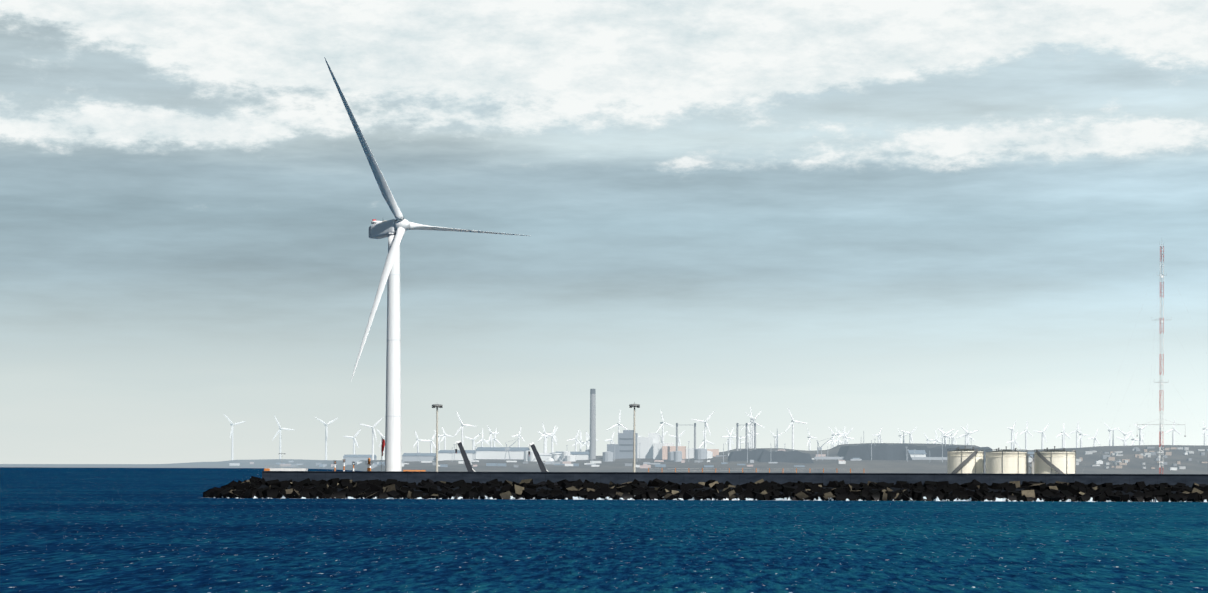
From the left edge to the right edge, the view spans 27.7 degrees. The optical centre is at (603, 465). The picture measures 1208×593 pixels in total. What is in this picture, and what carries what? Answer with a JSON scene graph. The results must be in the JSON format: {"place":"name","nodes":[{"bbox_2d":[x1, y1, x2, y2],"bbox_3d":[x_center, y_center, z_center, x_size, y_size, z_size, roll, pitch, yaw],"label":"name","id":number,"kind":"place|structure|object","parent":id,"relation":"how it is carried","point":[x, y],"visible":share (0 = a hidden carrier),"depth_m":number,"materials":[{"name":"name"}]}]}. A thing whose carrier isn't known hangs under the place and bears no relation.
{"place":"outdoors","nodes":[
{"label":"outdoors","id":0,"kind":"place"},
{"bbox_2d":[0,467,1207,592],"bbox_3d":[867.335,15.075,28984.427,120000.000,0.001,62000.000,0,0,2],"label":"sea","id":1,"kind":"structure","parent":0,"point":[117,530],"depth_m":379.79,"materials":[{"name":"liquid"}]},
{"bbox_2d":[203,476,1207,501],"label":"breakwater rocks","id":2,"kind":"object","parent":1,"relation":"in","point":[762,489],"depth_m":872.07,"materials":[{"name":"black stone"}]},
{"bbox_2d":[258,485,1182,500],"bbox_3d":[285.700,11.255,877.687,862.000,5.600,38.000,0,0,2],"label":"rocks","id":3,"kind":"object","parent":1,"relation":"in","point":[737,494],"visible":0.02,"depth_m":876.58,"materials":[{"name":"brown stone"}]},
{"bbox_2d":[0,443,1207,473],"bbox_3d":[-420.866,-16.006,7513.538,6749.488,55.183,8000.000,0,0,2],"label":"shore land","id":4,"kind":"structure","parent":0,"point":[1134,465],"depth_m":3893.94,"materials":[{"name":"grey"}]},
{"bbox_2d":[589,389,755,458],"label":"power station","id":5,"kind":"object","parent":4,"relation":"on","point":[650,446],"visible":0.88,"depth_m":4245.63,"materials":[{"name":"grey concrete"}]},
{"bbox_2d":[224,407,1207,459],"bbox_3d":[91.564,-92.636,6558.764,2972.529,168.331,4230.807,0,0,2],"label":"distant wind turbines","id":6,"kind":"object","parent":4,"relation":"on","point":[833,443],"visible":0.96,"depth_m":5313.21,"materials":[{"name":"white"}]},
{"bbox_2d":[229,429,1207,469],"bbox_3d":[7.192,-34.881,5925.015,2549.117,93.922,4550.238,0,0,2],"label":"town buildings","id":7,"kind":"structure","parent":4,"relation":"on","point":[881,451],"depth_m":3982.04,"materials":[{"name":"white"}]},
{"bbox_2d":[0,0,1207,463],"label":"sky","id":8,"kind":"structure","parent":0,"point":[866,217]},
{"bbox_2d":[262,471,1207,487],"bbox_3d":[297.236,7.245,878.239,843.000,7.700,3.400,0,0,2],"label":"breakwater wall","id":9,"kind":"structure","parent":0,"point":[735,479],"depth_m":884.41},
{"bbox_2d":[648,468,863,472],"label":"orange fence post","id":10,"kind":"object","parent":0,"point":[702,470],"visible":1,"depth_m":887.43,"materials":[{"name":"orange"}]},
{"bbox_3d":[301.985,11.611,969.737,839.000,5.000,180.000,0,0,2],"label":"quay deck","id":11,"kind":"structure","parent":0,"visible":0},
{"bbox_2d":[264,453,307,470],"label":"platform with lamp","id":12,"kind":"structure","parent":11,"relation":"on","point":[285,469],"depth_m":898.39,"materials":[{"name":"paint"}]},
{"bbox_2d":[367,458,370,470],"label":"harbour beacon","id":13,"kind":"object","parent":11,"relation":"on","point":[369,465],"visible":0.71,"depth_m":925.06,"materials":[{"name":"orange"}]},
{"bbox_2d":[381,437,384,470],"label":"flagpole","id":14,"kind":"object","parent":11,"relation":"on","point":[382,444],"visible":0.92,"depth_m":915.27,"materials":[{"name":"silver fabric"}]},
{"bbox_2d":[324,57,527,470],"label":"wind turbine","id":15,"kind":"object","parent":11,"relation":"on","point":[395,229],"visible":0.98,"depth_m":900.69,"materials":[{"name":"white metal"}]},
{"bbox_2d":[432,404,442,471],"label":"mast light","id":16,"kind":"object","parent":11,"relation":"on","point":[437,405],"visible":0.71,"depth_m":934.42,"materials":[{"name":"beige paint"}]},
{"bbox_2d":[455,440,475,471],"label":"boom","id":17,"kind":"object","parent":11,"relation":"on","point":[466,459],"visible":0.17,"depth_m":928.51,"materials":[{"name":"grey metal"}]},
{"bbox_2d":[528,442,548,471],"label":"boom","id":18,"kind":"object","parent":11,"relation":"on","point":[539,460],"visible":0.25,"depth_m":927.66,"materials":[{"name":"grey metal"}]},
{"bbox_2d":[629,402,639,471],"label":"mast light","id":19,"kind":"object","parent":11,"relation":"on","point":[634,405],"visible":0.75,"depth_m":932.13,"materials":[{"name":"beige paint"}]},
{"bbox_2d":[947,446,983,472],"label":"storage tank","id":20,"kind":"object","parent":11,"relation":"on","point":[965,460],"visible":0.73,"depth_m":999.13,"materials":[{"name":"beige metal"}]},
{"bbox_2d":[985,446,1027,473],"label":"storage tank","id":21,"kind":"object","parent":11,"relation":"on","point":[1006,461],"visible":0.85,"depth_m":985.87,"materials":[{"name":"beige metal"}]},
{"bbox_2d":[1027,454,1034,473],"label":"tank stair tower","id":22,"kind":"structure","parent":11,"relation":"on","point":[1033,466],"depth_m":987.32,"materials":[{"name":"grey metal"}]},
{"bbox_2d":[1034,446,1075,473],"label":"storage tank","id":23,"kind":"object","parent":11,"relation":"on","point":[1055,461],"visible":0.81,"depth_m":985.34,"materials":[{"name":"white metal"}]},
{"bbox_2d":[1091,246,1205,473],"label":"radio mast","id":24,"kind":"object","parent":11,"relation":"on","point":[1161,382],"visible":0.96,"depth_m":950.90,"materials":[{"name":"red"}]}
]}

